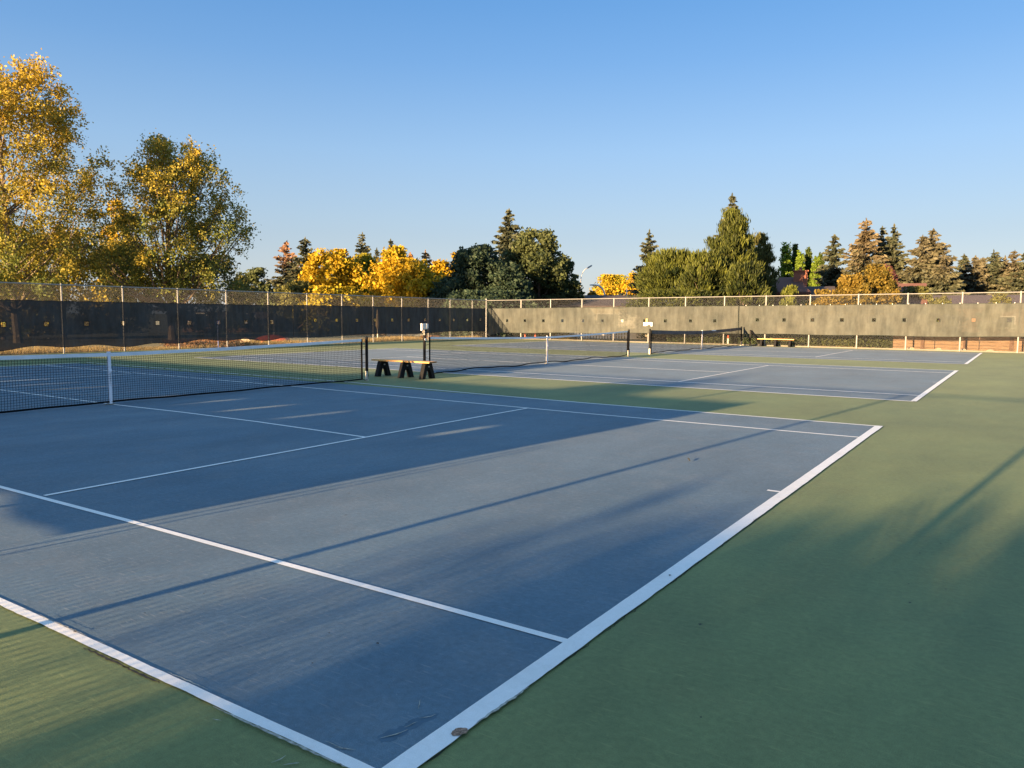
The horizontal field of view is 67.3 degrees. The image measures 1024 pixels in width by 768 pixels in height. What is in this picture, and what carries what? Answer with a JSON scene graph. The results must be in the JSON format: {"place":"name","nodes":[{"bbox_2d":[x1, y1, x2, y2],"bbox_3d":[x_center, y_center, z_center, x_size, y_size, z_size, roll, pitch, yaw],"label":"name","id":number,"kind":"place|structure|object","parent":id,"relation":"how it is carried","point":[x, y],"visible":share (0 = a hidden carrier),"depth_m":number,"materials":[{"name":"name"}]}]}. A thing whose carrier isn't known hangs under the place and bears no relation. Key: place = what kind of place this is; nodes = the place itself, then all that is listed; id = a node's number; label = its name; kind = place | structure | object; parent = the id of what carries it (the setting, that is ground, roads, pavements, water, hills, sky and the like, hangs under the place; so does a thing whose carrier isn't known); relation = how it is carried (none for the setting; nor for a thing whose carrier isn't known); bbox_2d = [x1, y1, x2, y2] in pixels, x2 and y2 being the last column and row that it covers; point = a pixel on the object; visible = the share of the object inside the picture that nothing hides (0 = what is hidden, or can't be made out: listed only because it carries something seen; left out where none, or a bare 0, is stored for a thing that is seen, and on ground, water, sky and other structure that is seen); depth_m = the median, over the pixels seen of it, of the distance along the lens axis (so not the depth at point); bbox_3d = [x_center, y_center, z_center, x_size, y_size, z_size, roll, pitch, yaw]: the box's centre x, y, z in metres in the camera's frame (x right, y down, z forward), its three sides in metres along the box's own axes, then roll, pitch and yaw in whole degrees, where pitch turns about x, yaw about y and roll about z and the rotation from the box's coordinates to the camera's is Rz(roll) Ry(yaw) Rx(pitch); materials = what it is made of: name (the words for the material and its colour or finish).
{"place":"outdoors","nodes":[
{"label":"outdoors","id":0,"kind":"place"},
{"bbox_2d":[0,335,481,354],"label":"dry grass","id":1,"kind":"structure","parent":0,"point":[18,351],"depth_m":34.76,"materials":[{"name":"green plant"}]},
{"bbox_2d":[387,333,425,335],"bbox_3d":[-8.255,-4.269,60.157,3.022,1.060,0.123,0,5,0],"label":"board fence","id":2,"kind":"object","parent":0,"point":[406,334],"visible":0.12,"depth_m":60.13,"materials":[{"name":"beige wood"}]},
{"bbox_2d":[0,0,1023,303],"label":"sky","id":3,"kind":"structure","parent":0,"point":[600,125],"materials":[{"name":"blue"}]},
{"bbox_2d":[15,321,1022,349],"bbox_3d":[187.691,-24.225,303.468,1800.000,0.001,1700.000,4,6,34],"label":"ground","id":4,"kind":"structure","parent":0,"point":[348,337],"depth_m":53.77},
{"bbox_2d":[0,225,81,326],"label":"leafy tree","id":5,"kind":"object","parent":4,"relation":"on","point":[3,324],"visible":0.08,"depth_m":46.95,"materials":[{"name":"yellow plant"}]},
{"bbox_2d":[0,48,119,300],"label":"poplar tree","id":6,"kind":"object","parent":4,"relation":"on","point":[54,115],"visible":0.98,"depth_m":41.23,"materials":[{"name":"yellow plant"}]},
{"bbox_2d":[0,226,136,325],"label":"leafy tree","id":7,"kind":"object","parent":4,"relation":"on","point":[88,294],"visible":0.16,"depth_m":48.77,"materials":[{"name":"yellow plant"}]},
{"bbox_2d":[97,198,137,298],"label":"leafy tree","id":8,"kind":"object","parent":4,"relation":"on","point":[111,209],"visible":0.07,"depth_m":58.87,"materials":[{"name":"yellow plant"}]},
{"bbox_2d":[75,236,161,324],"bbox_3d":[-27.769,-6.780,53.895,6.176,7.102,5.662,4,6,34],"label":"leafy tree","id":9,"kind":"object","parent":4,"relation":"on","point":[110,245],"visible":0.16,"depth_m":53.03,"materials":[{"name":"yellow plant"}]},
{"bbox_2d":[70,128,260,303],"bbox_3d":[-20.812,-8.817,47.043,10.558,12.523,10.596,4,6,34],"label":"poplar tree","id":10,"kind":"object","parent":4,"relation":"on","point":[160,193],"visible":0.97,"depth_m":45.65,"materials":[{"name":"yellow plant"}]},
{"bbox_2d":[161,339,243,347],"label":"leafy bush","id":11,"kind":"object","parent":4,"relation":"on","point":[197,343],"visible":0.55,"depth_m":37.07,"materials":[{"name":"brown plant"}]},
{"bbox_2d":[178,253,274,324],"bbox_3d":[-21.825,-6.414,55.562,7.695,6.158,6.305,0,5,1],"label":"leafy tree","id":12,"kind":"object","parent":4,"relation":"on","point":[230,263],"visible":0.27,"depth_m":55.85,"materials":[{"name":"green plant"}]},
{"bbox_2d":[228,275,258,304],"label":"leafy tree","id":13,"kind":"object","parent":4,"relation":"on","point":[243,277],"visible":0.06,"depth_m":74.40,"materials":[{"name":"green plant"}]},
{"bbox_2d":[235,267,280,304],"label":"leafy tree","id":14,"kind":"object","parent":4,"relation":"on","point":[252,274],"visible":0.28,"depth_m":81.17,"materials":[{"name":"green plant"}]},
{"bbox_2d":[257,241,299,323],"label":"spruce tree","id":15,"kind":"object","parent":4,"relation":"on","point":[282,267],"visible":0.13,"depth_m":85.19,"materials":[{"name":"orange plant"}]},
{"bbox_2d":[273,280,313,305],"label":"leafy bush","id":16,"kind":"object","parent":4,"relation":"on","point":[293,286],"visible":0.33,"depth_m":72.83,"materials":[{"name":"green plant"}]},
{"bbox_2d":[273,236,321,305],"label":"spruce tree","id":17,"kind":"object","parent":4,"relation":"on","point":[303,248],"visible":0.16,"depth_m":81.97,"materials":[{"name":"green plant"}]},
{"bbox_2d":[294,284,364,321],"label":"leafy tree","id":18,"kind":"object","parent":4,"relation":"on","point":[338,290],"visible":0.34,"depth_m":71.11,"materials":[{"name":"yellow plant"}]},
{"bbox_2d":[294,248,370,305],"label":"leafy tree","id":19,"kind":"object","parent":4,"relation":"on","point":[341,268],"visible":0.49,"depth_m":74.29,"materials":[{"name":"yellow plant"}]},
{"bbox_2d":[354,231,371,272],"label":"spruce tree","id":20,"kind":"object","parent":4,"relation":"on","point":[365,249],"visible":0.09,"depth_m":99.06,"materials":[{"name":"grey plant"}]},
{"bbox_2d":[354,253,376,296],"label":"leafy tree","id":21,"kind":"object","parent":4,"relation":"on","point":[366,258],"visible":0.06,"depth_m":78.62,"materials":[{"name":"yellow plant"}]},
{"bbox_2d":[377,245,410,264],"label":"leafy tree","id":22,"kind":"object","parent":4,"relation":"on","point":[399,251],"visible":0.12,"depth_m":88.56,"materials":[{"name":"yellow plant"}]},
{"bbox_2d":[352,256,445,321],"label":"leafy tree","id":23,"kind":"object","parent":4,"relation":"on","point":[393,277],"visible":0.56,"depth_m":66.95,"materials":[{"name":"yellow plant"}]},
{"bbox_2d":[421,249,432,269],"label":"spruce tree","id":24,"kind":"object","parent":4,"relation":"on","point":[425,255],"visible":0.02,"depth_m":92.29,"materials":[{"name":"green plant"}]},
{"bbox_2d":[430,258,451,277],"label":"leafy tree","id":25,"kind":"object","parent":4,"relation":"on","point":[438,266],"visible":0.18,"depth_m":85.29,"materials":[{"name":"yellow plant"}]},
{"bbox_2d":[419,276,470,334],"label":"leafy tree","id":26,"kind":"object","parent":4,"relation":"on","point":[438,284],"visible":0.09,"depth_m":65.03,"materials":[{"name":"green plant"}]},
{"bbox_2d":[430,242,510,318],"bbox_3d":[-2.541,-7.817,64.047,7.859,7.708,7.146,-2,6,-26],"label":"leafy tree","id":27,"kind":"object","parent":4,"relation":"on","point":[471,262],"visible":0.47,"depth_m":62.26,"materials":[{"name":"green plant"}]},
{"bbox_2d":[435,289,548,336],"bbox_3d":[-2.025,-5.527,60.281,8.302,4.205,9.906,-2,5,-21],"label":"leafy bush","id":28,"kind":"object","parent":4,"relation":"on","point":[476,296],"visible":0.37,"depth_m":58.17,"materials":[{"name":"green plant"}]},
{"bbox_2d":[482,208,525,282],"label":"spruce tree","id":29,"kind":"object","parent":4,"relation":"on","point":[508,231],"visible":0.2,"depth_m":78.87,"materials":[{"name":"green plant"}]},
{"bbox_2d":[485,262,537,321],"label":"leafy tree","id":30,"kind":"object","parent":4,"relation":"on","point":[504,278],"visible":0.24,"depth_m":60.66,"materials":[{"name":"green plant"}]},
{"bbox_2d":[0,339,1023,767],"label":"court surface","id":31,"kind":"object","parent":4,"relation":"on","point":[860,605],"visible":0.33,"depth_m":3.91,"materials":[{"name":"paint"}]},
{"bbox_2d":[0,336,368,412],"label":"tennis net","id":32,"kind":"object","parent":31,"relation":"on","point":[91,355],"visible":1,"depth_m":14.67,"materials":[{"name":"black fabric"}]},
{"bbox_2d":[0,282,485,354],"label":"chain link fence","id":33,"kind":"object","parent":31,"relation":"on","point":[25,320],"visible":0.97,"depth_m":35.55,"materials":[{"name":"fabric"}]},
{"bbox_2d":[371,359,436,379],"bbox_3d":[-2.863,-0.402,20.280,1.986,0.450,0.535,4,6,33],"label":"bench","id":34,"kind":"object","parent":31,"relation":"on","point":[406,366],"visible":1,"depth_m":20.14,"materials":[{"name":"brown wood"}]},
{"bbox_2d":[84,514,763,762],"bbox_3d":[0.479,1.270,4.398,1.778,0.001,5.031,8,10,57],"label":"surface crack","id":35,"kind":"object","parent":31,"relation":"on","point":[112,660],"visible":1,"depth_m":3.70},
{"bbox_2d":[0,363,873,767],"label":"blue court","id":36,"kind":"object","parent":31,"relation":"on","point":[554,519],"visible":1,"depth_m":6.14,"materials":[{"name":"concrete"}]},
{"bbox_2d":[24,609,527,767],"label":"peeled paint","id":37,"kind":"object","parent":36,"relation":"on","point":[314,752],"visible":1,"depth_m":3.09,"materials":[{"name":"grey paint"}]},
{"bbox_2d":[377,713,438,741],"bbox_3d":[-0.417,1.379,3.104,0.077,0.001,0.308,5,7,40],"label":"repair patch","id":38,"kind":"object","parent":36,"relation":"on","point":[418,721],"visible":1,"depth_m":3.08,"materials":[{"name":"blue paint"}]},
{"bbox_2d":[0,363,882,767],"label":"court lines","id":39,"kind":"object","parent":36,"relation":"on","point":[422,751],"visible":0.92,"depth_m":4.03,"materials":[{"name":"white paint"}]},
{"bbox_2d":[451,728,467,735],"bbox_3d":[-0.208,1.375,3.047,0.073,0.001,0.053,-2,6,-27],"label":"chipped pit","id":40,"kind":"object","parent":39,"relation":"on","point":[458,731],"visible":1,"depth_m":3.04,"materials":[{"name":"concrete"}]},
{"bbox_2d":[423,329,629,374],"bbox_3d":[1.208,-1.243,26.320,0.166,1.100,12.992,4,6,34],"label":"tennis net","id":41,"kind":"object","parent":31,"relation":"on","point":[478,344],"visible":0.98,"depth_m":25.06,"materials":[{"name":"black fabric"}]},
{"bbox_2d":[421,324,427,340],"bbox_3d":[-2.385,-1.411,20.891,0.110,0.463,0.245,4,6,34],"label":"score keeper","id":42,"kind":"object","parent":41,"relation":"attached to","point":[424,326],"visible":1,"depth_m":20.86,"materials":[{"name":"white plastic"}]},
{"bbox_2d":[202,348,952,400],"bbox_3d":[1.179,-0.696,26.332,23.670,0.001,10.910,4,6,34],"label":"blue court","id":43,"kind":"object","parent":31,"relation":"on","point":[877,382],"visible":1,"depth_m":22.89,"materials":[{"name":"concrete"}]},
{"bbox_2d":[194,348,957,400],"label":"court lines","id":44,"kind":"object","parent":43,"relation":"on","point":[921,395],"visible":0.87,"depth_m":21.00,"materials":[{"name":"white paint"}]},
{"bbox_2d":[649,326,741,353],"bbox_3d":[9.557,-2.299,38.725,0.117,1.100,12.892,4,6,34],"label":"tennis net","id":45,"kind":"object","parent":31,"relation":"on","point":[659,332],"visible":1,"depth_m":37.76,"materials":[{"name":"black fabric"}]},
{"bbox_2d":[456,341,978,363],"bbox_3d":[9.567,-1.757,38.795,23.670,0.001,10.910,4,6,34],"label":"blue court","id":46,"kind":"object","parent":31,"relation":"on","point":[908,356],"visible":0.8,"depth_m":36.23,"materials":[{"name":"concrete"}]},
{"bbox_2d":[471,341,981,363],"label":"court lines","id":47,"kind":"object","parent":46,"relation":"on","point":[973,358],"visible":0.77,"depth_m":35.52,"materials":[{"name":"white paint"}]},
{"bbox_2d":[485,291,1023,352],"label":"chain link fence","id":48,"kind":"object","parent":31,"relation":"on","point":[956,320],"visible":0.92,"depth_m":42.87,"materials":[{"name":"metal"}]},
{"bbox_2d":[749,330,762,345],"bbox_3d":[13.893,-2.615,43.713,0.784,0.914,0.084,4,6,34],"label":"triangular brace","id":49,"kind":"object","parent":31,"relation":"on","point":[750,339],"visible":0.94,"depth_m":43.84,"materials":[{"name":"black paint"}]},
{"bbox_2d":[757,338,794,346],"bbox_3d":[14.755,-2.309,42.990,2.006,0.430,0.535,4,6,34],"label":"bench","id":50,"kind":"object","parent":31,"relation":"on","point":[775,342],"visible":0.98,"depth_m":42.84,"materials":[{"name":"yellow wood"}]},
{"bbox_2d":[538,339,1023,352],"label":"kerb","id":51,"kind":"structure","parent":31,"relation":"on","point":[815,346],"depth_m":41.62,"materials":[{"name":"concrete"}]},
{"bbox_2d":[500,226,578,321],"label":"leafy tree","id":52,"kind":"object","parent":4,"relation":"on","point":[545,267],"visible":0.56,"depth_m":65.50,"materials":[{"name":"green plant"}]},
{"bbox_2d":[510,333,577,339],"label":"hedge","id":53,"kind":"object","parent":4,"relation":"on","point":[537,335],"visible":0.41,"depth_m":54.56,"materials":[{"name":"green plant"}]},
{"bbox_2d":[562,260,585,301],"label":"leafy tree","id":54,"kind":"object","parent":4,"relation":"on","point":[574,282],"visible":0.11,"depth_m":66.86,"materials":[{"name":"green plant"}]},
{"bbox_2d":[549,333,626,338],"bbox_3d":[5.688,-3.876,57.167,6.073,1.007,0.123,0,5,0],"label":"board fence","id":55,"kind":"object","parent":4,"relation":"on","point":[605,335],"visible":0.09,"depth_m":57.13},
{"bbox_2d":[536,295,644,334],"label":"house","id":56,"kind":"structure","parent":4,"relation":"on","point":[590,301],"depth_m":66.95,"materials":[{"name":"beige"}]},
{"bbox_2d":[589,286,621,294],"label":"leafy tree","id":57,"kind":"object","parent":4,"relation":"on","point":[611,289],"visible":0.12,"depth_m":123.50,"materials":[{"name":"yellow plant"}]},
{"bbox_2d":[591,274,627,294],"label":"leafy tree","id":58,"kind":"object","parent":4,"relation":"on","point":[610,280],"visible":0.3,"depth_m":128.07,"materials":[{"name":"yellow plant"}]},
{"bbox_2d":[616,271,638,294],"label":"leafy tree","id":59,"kind":"object","parent":4,"relation":"on","point":[623,286],"visible":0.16,"depth_m":110.90,"materials":[{"name":"yellow plant"}]},
{"bbox_2d":[630,333,647,338],"bbox_3d":[9.488,-3.656,56.179,1.862,0.795,0.122,0,5,0],"label":"board fence","id":60,"kind":"object","parent":4,"relation":"on","point":[633,334],"visible":0.27,"depth_m":56.13,"materials":[{"name":"beige"}]},
{"bbox_2d":[624,229,658,294],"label":"spruce tree","id":61,"kind":"object","parent":4,"relation":"on","point":[649,247],"visible":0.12,"depth_m":97.09,"materials":[{"name":"green plant"}]},
{"bbox_2d":[627,247,697,321],"bbox_3d":[13.013,-7.346,62.092,7.085,7.347,6.977,-3,6,-31],"label":"leafy tree","id":62,"kind":"object","parent":4,"relation":"on","point":[664,268],"visible":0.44,"depth_m":60.41,"materials":[{"name":"green plant"}]},
{"bbox_2d":[618,288,717,339],"bbox_3d":[11.925,-5.000,56.002,8.252,3.892,8.621,4,6,34],"label":"leafy bush","id":63,"kind":"object","parent":4,"relation":"on","point":[652,294],"visible":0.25,"depth_m":54.39,"materials":[{"name":"green plant"}]},
{"bbox_2d":[669,247,735,334],"bbox_3d":[14.085,-6.711,57.099,5.134,6.975,4.801,4,6,34],"label":"leafy tree","id":64,"kind":"object","parent":4,"relation":"on","point":[704,267],"visible":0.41,"depth_m":56.00,"materials":[{"name":"green plant"}]},
{"bbox_2d":[666,330,772,344],"bbox_3d":[12.735,-2.954,47.456,6.414,1.122,1.432,4,6,34],"label":"hedge","id":65,"kind":"object","parent":4,"relation":"on","point":[735,337],"visible":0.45,"depth_m":46.91,"materials":[{"name":"green plant"}]},
{"bbox_2d":[713,193,738,274],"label":"spruce tree","id":66,"kind":"object","parent":4,"relation":"on","point":[732,199],"visible":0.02,"depth_m":78.95,"materials":[{"name":"green plant"}]},
{"bbox_2d":[695,207,776,305],"bbox_3d":[17.119,-8.534,59.565,6.772,10.222,6.708,4,6,34],"label":"leafy tree","id":67,"kind":"object","parent":4,"relation":"on","point":[734,242],"visible":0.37,"depth_m":58.56,"materials":[{"name":"green plant"}]},
{"bbox_2d":[715,260,773,337],"bbox_3d":[16.825,-6.054,55.934,4.925,5.905,4.343,-1,5,-18],"label":"leafy tree","id":68,"kind":"object","parent":4,"relation":"on","point":[743,279],"visible":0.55,"depth_m":55.05,"materials":[{"name":"green plant"}]},
{"bbox_2d":[750,232,780,305],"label":"leafy tree","id":69,"kind":"object","parent":4,"relation":"on","point":[763,249],"visible":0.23,"depth_m":64.80,"materials":[{"name":"green plant"}]},
{"bbox_2d":[775,242,792,279],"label":"column poplar","id":70,"kind":"object","parent":4,"relation":"on","point":[786,268],"depth_m":89.07,"materials":[{"name":"green plant"}]},
{"bbox_2d":[778,284,798,338],"bbox_3d":[16.841,-4.217,47.052,1.891,3.841,1.754,-2,6,-23],"label":"leafy bush","id":71,"kind":"object","parent":4,"relation":"on","point":[791,289],"visible":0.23,"depth_m":46.76,"materials":[{"name":"green plant"}]},
{"bbox_2d":[770,267,810,335],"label":"house","id":72,"kind":"structure","parent":4,"relation":"on","point":[799,279],"depth_m":67.19,"materials":[{"name":"brown"}]},
{"bbox_2d":[791,243,798,273],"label":"column poplar","id":73,"kind":"object","parent":4,"relation":"on","point":[794,249],"depth_m":92.16,"materials":[{"name":"green plant"}]},
{"bbox_2d":[792,249,804,276],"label":"column poplar","id":74,"kind":"object","parent":4,"relation":"on","point":[800,260],"depth_m":87.25,"materials":[{"name":"green plant"}]},
{"bbox_2d":[802,247,812,285],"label":"column poplar","id":75,"kind":"object","parent":4,"relation":"on","point":[808,259],"depth_m":89.22,"materials":[{"name":"green plant"}]},
{"bbox_2d":[808,256,820,285],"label":"column poplar","id":76,"kind":"object","parent":4,"relation":"on","point":[815,265],"depth_m":87.41,"materials":[{"name":"green plant"}]},
{"bbox_2d":[805,286,834,321],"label":"house","id":77,"kind":"structure","parent":4,"relation":"on","point":[811,288],"depth_m":69.94,"materials":[{"name":"grey"}]},
{"bbox_2d":[818,252,824,281],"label":"column poplar","id":78,"kind":"object","parent":4,"relation":"on","point":[821,258],"depth_m":90.19,"materials":[{"name":"green plant"}]},
{"bbox_2d":[812,234,847,289],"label":"spruce tree","id":79,"kind":"object","parent":4,"relation":"on","point":[830,271],"visible":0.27,"depth_m":77.26,"materials":[{"name":"green plant"}]},
{"bbox_2d":[770,334,894,347],"bbox_3d":[18.092,-2.571,43.649,6.599,1.095,1.428,4,6,34],"label":"hedge","id":80,"kind":"object","parent":4,"relation":"on","point":[880,342],"visible":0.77,"depth_m":43.17,"materials":[{"name":"green plant"}]},
{"bbox_2d":[797,288,875,344],"bbox_3d":[20.137,-4.067,47.108,5.826,3.575,5.457,4,6,34],"label":"leafy bush","id":81,"kind":"object","parent":4,"relation":"on","point":[835,295],"visible":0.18,"depth_m":45.99,"materials":[{"name":"orange plant"}]},
{"bbox_2d":[829,272,878,320],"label":"leafy tree","id":82,"kind":"object","parent":4,"relation":"on","point":[847,281],"visible":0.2,"depth_m":51.36,"materials":[{"name":"orange plant"}]},
{"bbox_2d":[831,218,891,282],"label":"spruce tree","id":83,"kind":"object","parent":4,"relation":"on","point":[860,258],"visible":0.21,"depth_m":75.09,"materials":[{"name":"brown plant"}]},
{"bbox_2d":[871,226,890,262],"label":"spruce tree","id":84,"kind":"object","parent":4,"relation":"on","point":[882,233],"visible":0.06,"depth_m":78.14,"materials":[{"name":"green plant"}]},
{"bbox_2d":[861,263,903,339],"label":"leafy tree","id":85,"kind":"object","parent":4,"relation":"on","point":[879,278],"visible":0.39,"depth_m":52.01,"materials":[{"name":"orange plant"}]},
{"bbox_2d":[884,264,898,282],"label":"leafy tree","id":86,"kind":"object","parent":4,"relation":"on","point":[894,274],"visible":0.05,"depth_m":61.54,"materials":[{"name":"orange plant"}]},
{"bbox_2d":[880,223,911,282],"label":"spruce tree","id":87,"kind":"object","parent":4,"relation":"on","point":[897,262],"visible":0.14,"depth_m":76.99,"materials":[{"name":"green plant"}]},
{"bbox_2d":[882,283,926,338],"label":"house","id":88,"kind":"structure","parent":4,"relation":"on","point":[911,299],"depth_m":58.04,"materials":[{"name":"brown"}]},
{"bbox_2d":[899,285,941,321],"bbox_3d":[30.382,-5.312,57.817,4.053,4.283,4.326,4,6,34],"label":"leafy bush","id":89,"kind":"object","parent":4,"relation":"on","point":[916,289],"visible":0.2,"depth_m":57.45,"materials":[{"name":"green plant"}]},
{"bbox_2d":[896,235,951,294],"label":"spruce tree","id":90,"kind":"object","parent":4,"relation":"on","point":[914,274],"visible":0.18,"depth_m":73.14,"materials":[{"name":"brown plant"}]},
{"bbox_2d":[900,228,963,294],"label":"spruce tree","id":91,"kind":"object","parent":4,"relation":"on","point":[939,249],"visible":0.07,"depth_m":73.86,"materials":[{"name":"plant"}]},
{"bbox_2d":[933,294,953,341],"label":"leafy bush","id":92,"kind":"object","parent":4,"relation":"on","point":[944,299],"visible":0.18,"depth_m":45.69,"materials":[{"name":"yellow plant"}]},
{"bbox_2d":[925,254,970,294],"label":"spruce tree","id":93,"kind":"object","parent":4,"relation":"on","point":[944,279],"visible":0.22,"depth_m":71.19,"materials":[{"name":"green plant"}]},
{"bbox_2d":[893,336,1023,351],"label":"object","id":94,"kind":"structure","parent":4,"relation":"on","point":[931,341],"depth_m":39.65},
{"bbox_2d":[954,254,975,292],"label":"spruce tree","id":95,"kind":"object","parent":4,"relation":"on","point":[963,262],"visible":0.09,"depth_m":87.31,"materials":[{"name":"green plant"}]},
{"bbox_2d":[933,295,1023,339],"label":"house","id":96,"kind":"structure","parent":4,"relation":"on","point":[967,299],"depth_m":63.95,"materials":[{"name":"grey"}]},
{"bbox_2d":[962,255,996,294],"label":"spruce tree","id":97,"kind":"object","parent":4,"relation":"on","point":[977,276],"visible":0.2,"depth_m":86.03,"materials":[{"name":"green plant"}]},
{"bbox_2d":[976,249,1011,294],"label":"spruce tree","id":98,"kind":"object","parent":4,"relation":"on","point":[994,266],"visible":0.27,"depth_m":86.05,"materials":[{"name":"green plant"}]},
{"bbox_2d":[987,293,1013,342],"bbox_3d":[29.045,-3.784,45.993,2.418,3.336,2.575,4,6,34],"label":"leafy bush","id":99,"kind":"object","parent":4,"relation":"on","point":[994,299],"visible":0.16,"depth_m":45.70,"materials":[{"name":"yellow plant"}]},
{"bbox_2d":[994,255,1009,289],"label":"spruce tree","id":100,"kind":"object","parent":4,"relation":"on","point":[1004,259],"visible":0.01,"depth_m":87.34,"materials":[{"name":"green plant"}]},
{"bbox_2d":[988,251,1023,294],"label":"spruce tree","id":101,"kind":"object","parent":4,"relation":"on","point":[1012,267],"visible":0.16,"depth_m":85.26,"materials":[{"name":"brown plant"}]},
{"bbox_2d":[1005,253,1023,294],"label":"spruce tree","id":102,"kind":"object","parent":4,"relation":"on","point":[1015,286],"visible":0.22,"depth_m":84.29,"materials":[{"name":"plant"}]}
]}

